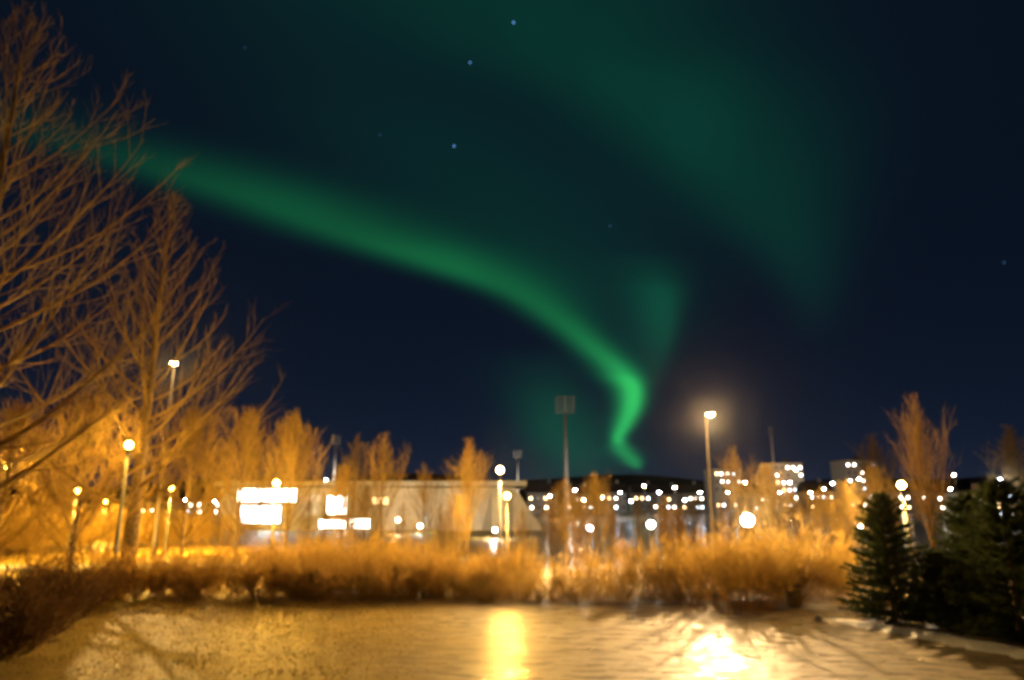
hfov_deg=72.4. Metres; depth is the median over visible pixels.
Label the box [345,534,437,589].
shrub
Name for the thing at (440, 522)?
bare tree
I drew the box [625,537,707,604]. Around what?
shrub
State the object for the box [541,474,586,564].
bare tree
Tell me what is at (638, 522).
bare tree
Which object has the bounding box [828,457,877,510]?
apartment block
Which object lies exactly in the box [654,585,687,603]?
shrub
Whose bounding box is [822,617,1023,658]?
snow
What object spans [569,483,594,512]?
house
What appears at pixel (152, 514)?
shrub
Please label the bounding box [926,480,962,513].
house
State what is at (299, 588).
shrub
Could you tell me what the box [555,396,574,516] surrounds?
floodlight mast
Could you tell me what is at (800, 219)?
sky
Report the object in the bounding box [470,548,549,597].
shrub
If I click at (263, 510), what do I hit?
window
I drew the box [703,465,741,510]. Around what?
apartment block
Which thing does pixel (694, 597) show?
shrub
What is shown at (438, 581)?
shrub
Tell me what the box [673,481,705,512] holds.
house
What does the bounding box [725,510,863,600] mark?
shrub
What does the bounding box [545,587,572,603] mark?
shrub
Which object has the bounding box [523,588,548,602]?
shrub
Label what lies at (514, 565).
shrub
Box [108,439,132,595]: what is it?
street lamp
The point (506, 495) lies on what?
street lamp
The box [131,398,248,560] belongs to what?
bare tree
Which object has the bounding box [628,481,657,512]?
house
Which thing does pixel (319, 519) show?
window
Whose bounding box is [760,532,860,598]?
shrub
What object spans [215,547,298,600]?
shrub
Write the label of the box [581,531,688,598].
shrub
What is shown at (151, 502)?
house
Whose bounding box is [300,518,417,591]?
shrub
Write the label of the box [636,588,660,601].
shrub
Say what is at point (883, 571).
spruce tree
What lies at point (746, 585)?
shrub
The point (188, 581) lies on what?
shrub
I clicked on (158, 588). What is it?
shrub
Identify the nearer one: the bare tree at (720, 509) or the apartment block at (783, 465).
the bare tree at (720, 509)
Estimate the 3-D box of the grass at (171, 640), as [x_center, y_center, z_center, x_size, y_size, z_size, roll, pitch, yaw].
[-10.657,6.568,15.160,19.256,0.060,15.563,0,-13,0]
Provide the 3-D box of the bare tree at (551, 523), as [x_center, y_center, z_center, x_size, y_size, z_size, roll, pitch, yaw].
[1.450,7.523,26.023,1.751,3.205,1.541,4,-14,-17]
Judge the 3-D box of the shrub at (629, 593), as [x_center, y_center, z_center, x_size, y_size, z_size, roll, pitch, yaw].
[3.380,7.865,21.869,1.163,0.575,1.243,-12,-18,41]
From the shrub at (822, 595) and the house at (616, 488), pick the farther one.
the house at (616, 488)
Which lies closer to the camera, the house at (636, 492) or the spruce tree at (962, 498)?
the spruce tree at (962, 498)
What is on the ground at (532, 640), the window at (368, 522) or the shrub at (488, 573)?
the shrub at (488, 573)
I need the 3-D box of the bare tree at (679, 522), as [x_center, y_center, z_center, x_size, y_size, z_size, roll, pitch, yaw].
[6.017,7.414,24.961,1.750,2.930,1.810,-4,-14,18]
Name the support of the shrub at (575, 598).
on the ground at (532, 640)
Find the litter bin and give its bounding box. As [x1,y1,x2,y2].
[786,584,801,606]
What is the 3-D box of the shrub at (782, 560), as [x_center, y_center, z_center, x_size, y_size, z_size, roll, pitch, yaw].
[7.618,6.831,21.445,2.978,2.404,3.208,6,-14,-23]
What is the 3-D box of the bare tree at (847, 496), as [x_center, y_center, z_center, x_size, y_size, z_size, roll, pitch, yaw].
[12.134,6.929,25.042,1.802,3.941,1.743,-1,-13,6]
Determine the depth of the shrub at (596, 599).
21.41 m
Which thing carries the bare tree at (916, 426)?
on the ground at (532, 640)
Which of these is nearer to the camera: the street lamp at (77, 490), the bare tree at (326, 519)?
the bare tree at (326, 519)
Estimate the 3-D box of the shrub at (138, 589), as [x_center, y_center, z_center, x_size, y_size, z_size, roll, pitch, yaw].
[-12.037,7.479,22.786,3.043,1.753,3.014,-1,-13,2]
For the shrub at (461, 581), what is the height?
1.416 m
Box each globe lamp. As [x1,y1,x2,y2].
[587,524,591,559]
[647,519,654,554]
[741,512,753,551]
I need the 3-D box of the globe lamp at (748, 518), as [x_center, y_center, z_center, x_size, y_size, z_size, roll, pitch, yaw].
[9.941,8.554,29.325,0.515,2.638,0.515,0,-13,0]
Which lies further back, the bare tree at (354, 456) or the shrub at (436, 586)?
the bare tree at (354, 456)
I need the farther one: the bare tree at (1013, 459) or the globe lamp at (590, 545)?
the bare tree at (1013, 459)
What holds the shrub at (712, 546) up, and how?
on the ground at (532, 640)
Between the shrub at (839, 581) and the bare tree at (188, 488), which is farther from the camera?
the bare tree at (188, 488)
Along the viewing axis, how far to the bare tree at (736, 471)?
32.27 m
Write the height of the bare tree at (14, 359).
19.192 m
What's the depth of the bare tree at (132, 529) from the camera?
26.78 m
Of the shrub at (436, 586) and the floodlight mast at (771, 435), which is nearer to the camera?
the shrub at (436, 586)
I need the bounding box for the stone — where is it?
[813,614,823,620]
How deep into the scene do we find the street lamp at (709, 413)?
36.17 m
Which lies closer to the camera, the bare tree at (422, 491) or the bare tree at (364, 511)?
the bare tree at (364, 511)
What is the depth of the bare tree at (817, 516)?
29.05 m
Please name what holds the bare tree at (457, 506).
on the ground at (532, 640)
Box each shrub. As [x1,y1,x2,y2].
[0,498,116,555]
[0,506,54,550]
[0,523,11,550]
[0,539,137,614]
[0,542,122,629]
[0,561,96,661]
[2,494,60,529]
[9,537,149,603]
[14,537,174,598]
[53,515,102,545]
[62,507,162,551]
[89,491,180,543]
[93,547,193,600]
[110,546,220,599]
[121,535,233,599]
[123,507,178,529]
[139,516,196,547]
[151,541,276,601]
[160,503,224,542]
[178,501,278,546]
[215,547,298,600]
[222,538,348,600]
[247,521,347,590]
[269,555,344,599]
[271,545,393,600]
[288,532,387,589]
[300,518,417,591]
[330,556,412,600]
[338,552,444,601]
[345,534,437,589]
[366,524,483,594]
[381,553,457,598]
[409,555,487,599]
[427,546,488,590]
[439,553,516,600]
[444,559,509,599]
[465,540,501,576]
[470,531,523,587]
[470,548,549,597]
[471,579,514,603]
[482,532,526,592]
[486,531,546,593]
[504,584,532,602]
[520,561,579,601]
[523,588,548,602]
[543,547,629,598]
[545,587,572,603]
[555,533,662,604]
[559,583,601,603]
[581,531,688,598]
[585,589,610,603]
[598,585,639,602]
[621,535,732,599]
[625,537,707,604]
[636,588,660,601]
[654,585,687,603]
[659,518,813,615]
[667,518,792,601]
[671,584,705,601]
[683,524,846,605]
[698,586,724,602]
[708,527,809,607]
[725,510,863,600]
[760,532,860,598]
[808,545,907,608]
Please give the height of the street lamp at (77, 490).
3.792 m
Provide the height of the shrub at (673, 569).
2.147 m
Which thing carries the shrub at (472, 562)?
on the footpath
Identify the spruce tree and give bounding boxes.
[836,490,946,624]
[894,547,1001,637]
[919,490,1023,629]
[926,474,1023,643]
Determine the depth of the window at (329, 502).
77.86 m
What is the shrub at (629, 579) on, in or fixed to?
on the footpath
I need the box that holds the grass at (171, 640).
[0,596,470,679]
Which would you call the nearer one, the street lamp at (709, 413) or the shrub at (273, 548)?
the shrub at (273, 548)
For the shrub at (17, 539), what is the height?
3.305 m
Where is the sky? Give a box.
[0,0,1023,486]
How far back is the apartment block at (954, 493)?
125.20 m
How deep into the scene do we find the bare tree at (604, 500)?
34.84 m
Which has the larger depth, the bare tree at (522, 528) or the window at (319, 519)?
the window at (319, 519)
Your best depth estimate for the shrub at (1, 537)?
41.04 m
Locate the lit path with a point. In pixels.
(463, 558)
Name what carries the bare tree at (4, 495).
on the ground at (532, 640)
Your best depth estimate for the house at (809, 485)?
197.94 m
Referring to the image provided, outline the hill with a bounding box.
[0,474,1023,503]
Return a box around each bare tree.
[0,0,203,487]
[0,193,291,585]
[0,384,182,563]
[0,394,106,561]
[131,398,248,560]
[185,405,287,562]
[241,407,335,557]
[294,492,319,551]
[313,462,369,552]
[313,505,337,550]
[337,433,371,538]
[343,482,389,558]
[358,431,409,548]
[385,500,421,554]
[400,463,448,556]
[425,503,451,552]
[438,492,474,558]
[441,438,493,566]
[511,506,532,559]
[531,500,573,581]
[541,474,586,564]
[556,491,602,579]
[566,470,622,561]
[601,508,629,579]
[625,501,649,547]
[647,494,685,556]
[655,506,704,585]
[682,492,709,541]
[707,494,736,555]
[710,446,756,546]
[728,460,803,545]
[768,491,814,552]
[782,484,862,555]
[823,479,869,562]
[846,462,908,544]
[847,432,906,496]
[882,393,961,548]
[978,424,1023,525]
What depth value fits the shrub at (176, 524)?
53.63 m
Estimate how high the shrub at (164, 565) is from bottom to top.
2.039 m
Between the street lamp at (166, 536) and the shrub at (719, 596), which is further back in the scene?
the street lamp at (166, 536)
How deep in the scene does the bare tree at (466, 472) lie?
33.14 m
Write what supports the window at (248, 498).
in the sports hall
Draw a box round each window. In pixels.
[220,499,236,515]
[237,488,297,501]
[240,505,281,523]
[297,494,321,515]
[318,519,345,528]
[326,496,347,514]
[349,518,369,528]
[371,497,388,504]
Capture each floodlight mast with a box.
[332,435,340,480]
[513,450,521,491]
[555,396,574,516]
[769,427,779,511]
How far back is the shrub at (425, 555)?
23.64 m
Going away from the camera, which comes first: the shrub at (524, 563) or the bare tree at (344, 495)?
the shrub at (524, 563)
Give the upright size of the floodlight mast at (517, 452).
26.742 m
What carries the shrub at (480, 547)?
on the footpath
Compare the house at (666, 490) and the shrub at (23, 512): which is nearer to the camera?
the shrub at (23, 512)
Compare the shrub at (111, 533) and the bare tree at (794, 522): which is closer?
the bare tree at (794, 522)
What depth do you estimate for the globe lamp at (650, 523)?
36.61 m
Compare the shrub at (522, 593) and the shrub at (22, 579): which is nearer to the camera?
the shrub at (22, 579)
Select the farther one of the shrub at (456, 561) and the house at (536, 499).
the house at (536, 499)
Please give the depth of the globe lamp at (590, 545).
36.48 m
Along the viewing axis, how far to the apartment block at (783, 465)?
235.86 m
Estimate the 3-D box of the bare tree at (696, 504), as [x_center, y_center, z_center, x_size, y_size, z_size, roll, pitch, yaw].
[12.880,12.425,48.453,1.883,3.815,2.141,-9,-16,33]
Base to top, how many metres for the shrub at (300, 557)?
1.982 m
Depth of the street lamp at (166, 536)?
42.45 m
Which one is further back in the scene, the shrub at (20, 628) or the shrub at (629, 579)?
the shrub at (629, 579)
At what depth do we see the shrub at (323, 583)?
22.22 m
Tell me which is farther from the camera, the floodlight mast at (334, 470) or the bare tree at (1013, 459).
the floodlight mast at (334, 470)
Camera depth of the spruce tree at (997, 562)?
15.83 m
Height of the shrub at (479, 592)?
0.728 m
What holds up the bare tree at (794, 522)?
on the ground at (532, 640)
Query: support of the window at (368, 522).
in the sports hall
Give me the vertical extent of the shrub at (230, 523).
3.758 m
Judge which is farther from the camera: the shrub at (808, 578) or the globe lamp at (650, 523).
the globe lamp at (650, 523)
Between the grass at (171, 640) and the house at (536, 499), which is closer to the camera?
the grass at (171, 640)
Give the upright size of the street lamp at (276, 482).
4.066 m
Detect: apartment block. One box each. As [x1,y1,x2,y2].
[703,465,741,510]
[759,459,803,511]
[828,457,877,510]
[943,484,1023,519]
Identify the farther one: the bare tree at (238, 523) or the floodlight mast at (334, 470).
the floodlight mast at (334, 470)
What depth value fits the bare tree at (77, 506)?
24.98 m
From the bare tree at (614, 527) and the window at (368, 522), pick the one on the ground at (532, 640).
the bare tree at (614, 527)
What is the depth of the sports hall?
77.61 m
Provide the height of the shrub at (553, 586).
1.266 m
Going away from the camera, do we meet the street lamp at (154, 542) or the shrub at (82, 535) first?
the street lamp at (154, 542)
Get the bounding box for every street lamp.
[66,487,78,560]
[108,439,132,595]
[150,360,176,558]
[163,488,172,552]
[270,478,278,550]
[497,464,502,563]
[504,491,509,560]
[705,411,716,549]
[897,479,912,562]
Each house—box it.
[142,491,184,514]
[184,490,223,516]
[525,480,558,513]
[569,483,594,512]
[595,480,628,513]
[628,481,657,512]
[654,483,675,512]
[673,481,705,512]
[734,485,770,513]
[795,478,834,513]
[881,478,928,513]
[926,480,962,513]
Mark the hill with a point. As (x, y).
(963, 484)
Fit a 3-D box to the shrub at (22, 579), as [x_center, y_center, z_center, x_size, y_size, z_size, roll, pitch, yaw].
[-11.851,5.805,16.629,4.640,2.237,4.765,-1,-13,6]
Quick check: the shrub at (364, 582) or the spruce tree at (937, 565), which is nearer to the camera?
the spruce tree at (937, 565)
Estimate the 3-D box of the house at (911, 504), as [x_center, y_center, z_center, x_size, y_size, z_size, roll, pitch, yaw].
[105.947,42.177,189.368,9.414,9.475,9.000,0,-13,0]
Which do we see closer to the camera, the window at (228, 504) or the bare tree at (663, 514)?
the bare tree at (663, 514)
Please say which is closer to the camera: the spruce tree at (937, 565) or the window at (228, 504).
the spruce tree at (937, 565)
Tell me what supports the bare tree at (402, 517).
on the ground at (532, 640)
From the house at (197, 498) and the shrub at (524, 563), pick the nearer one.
the shrub at (524, 563)
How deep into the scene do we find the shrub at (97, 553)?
21.58 m
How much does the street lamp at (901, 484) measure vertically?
3.825 m
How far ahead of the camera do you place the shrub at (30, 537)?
41.86 m
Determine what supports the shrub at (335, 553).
on the ground at (532, 640)
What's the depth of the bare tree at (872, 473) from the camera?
33.20 m
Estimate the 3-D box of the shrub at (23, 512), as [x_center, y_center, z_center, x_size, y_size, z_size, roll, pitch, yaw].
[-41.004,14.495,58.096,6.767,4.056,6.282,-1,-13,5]
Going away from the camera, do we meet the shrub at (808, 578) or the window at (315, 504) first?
the shrub at (808, 578)
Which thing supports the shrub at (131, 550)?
on the ground at (532, 640)
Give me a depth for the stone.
18.27 m
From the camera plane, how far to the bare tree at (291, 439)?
36.13 m
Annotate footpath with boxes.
[258,590,898,614]
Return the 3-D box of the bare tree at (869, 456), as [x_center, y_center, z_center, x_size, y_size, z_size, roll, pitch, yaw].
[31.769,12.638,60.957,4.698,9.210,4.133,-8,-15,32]
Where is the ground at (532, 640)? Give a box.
[0,504,1023,679]
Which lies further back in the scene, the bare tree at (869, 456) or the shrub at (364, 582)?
the bare tree at (869, 456)
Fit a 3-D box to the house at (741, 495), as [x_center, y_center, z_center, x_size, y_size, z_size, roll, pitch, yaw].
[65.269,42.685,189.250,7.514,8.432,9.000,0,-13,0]
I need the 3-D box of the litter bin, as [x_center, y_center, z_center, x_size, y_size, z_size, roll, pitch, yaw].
[8.340,7.569,20.700,0.470,0.635,0.463,0,-13,0]
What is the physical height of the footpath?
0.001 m
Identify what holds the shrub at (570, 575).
on the footpath
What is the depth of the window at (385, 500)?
77.90 m
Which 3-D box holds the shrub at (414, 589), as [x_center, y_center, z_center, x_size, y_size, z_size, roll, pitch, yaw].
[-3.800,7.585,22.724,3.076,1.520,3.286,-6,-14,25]
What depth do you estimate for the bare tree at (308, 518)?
28.10 m
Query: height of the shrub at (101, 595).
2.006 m
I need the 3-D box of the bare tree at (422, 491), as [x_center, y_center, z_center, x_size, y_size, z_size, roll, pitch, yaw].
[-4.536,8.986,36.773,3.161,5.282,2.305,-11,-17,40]
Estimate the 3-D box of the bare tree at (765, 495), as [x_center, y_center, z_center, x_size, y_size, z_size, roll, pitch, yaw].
[11.336,7.824,31.033,3.255,4.935,3.365,-1,-13,4]
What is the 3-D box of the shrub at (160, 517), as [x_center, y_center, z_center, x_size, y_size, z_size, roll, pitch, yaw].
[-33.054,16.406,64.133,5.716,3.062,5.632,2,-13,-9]
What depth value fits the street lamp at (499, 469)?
26.22 m
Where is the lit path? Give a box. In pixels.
[0,545,784,570]
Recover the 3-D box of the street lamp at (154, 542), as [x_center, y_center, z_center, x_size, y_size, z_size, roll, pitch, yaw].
[-19.440,6.577,39.045,0.400,10.885,1.360,5,-14,-22]
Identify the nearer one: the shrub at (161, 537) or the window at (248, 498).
the shrub at (161, 537)
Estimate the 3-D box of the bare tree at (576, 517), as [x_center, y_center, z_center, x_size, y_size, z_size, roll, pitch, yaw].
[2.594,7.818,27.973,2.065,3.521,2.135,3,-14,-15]
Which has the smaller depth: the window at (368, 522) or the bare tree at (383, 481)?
the bare tree at (383, 481)
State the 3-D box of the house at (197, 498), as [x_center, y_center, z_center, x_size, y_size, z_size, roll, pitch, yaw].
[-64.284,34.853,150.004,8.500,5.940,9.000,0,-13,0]
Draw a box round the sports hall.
[214,481,542,530]

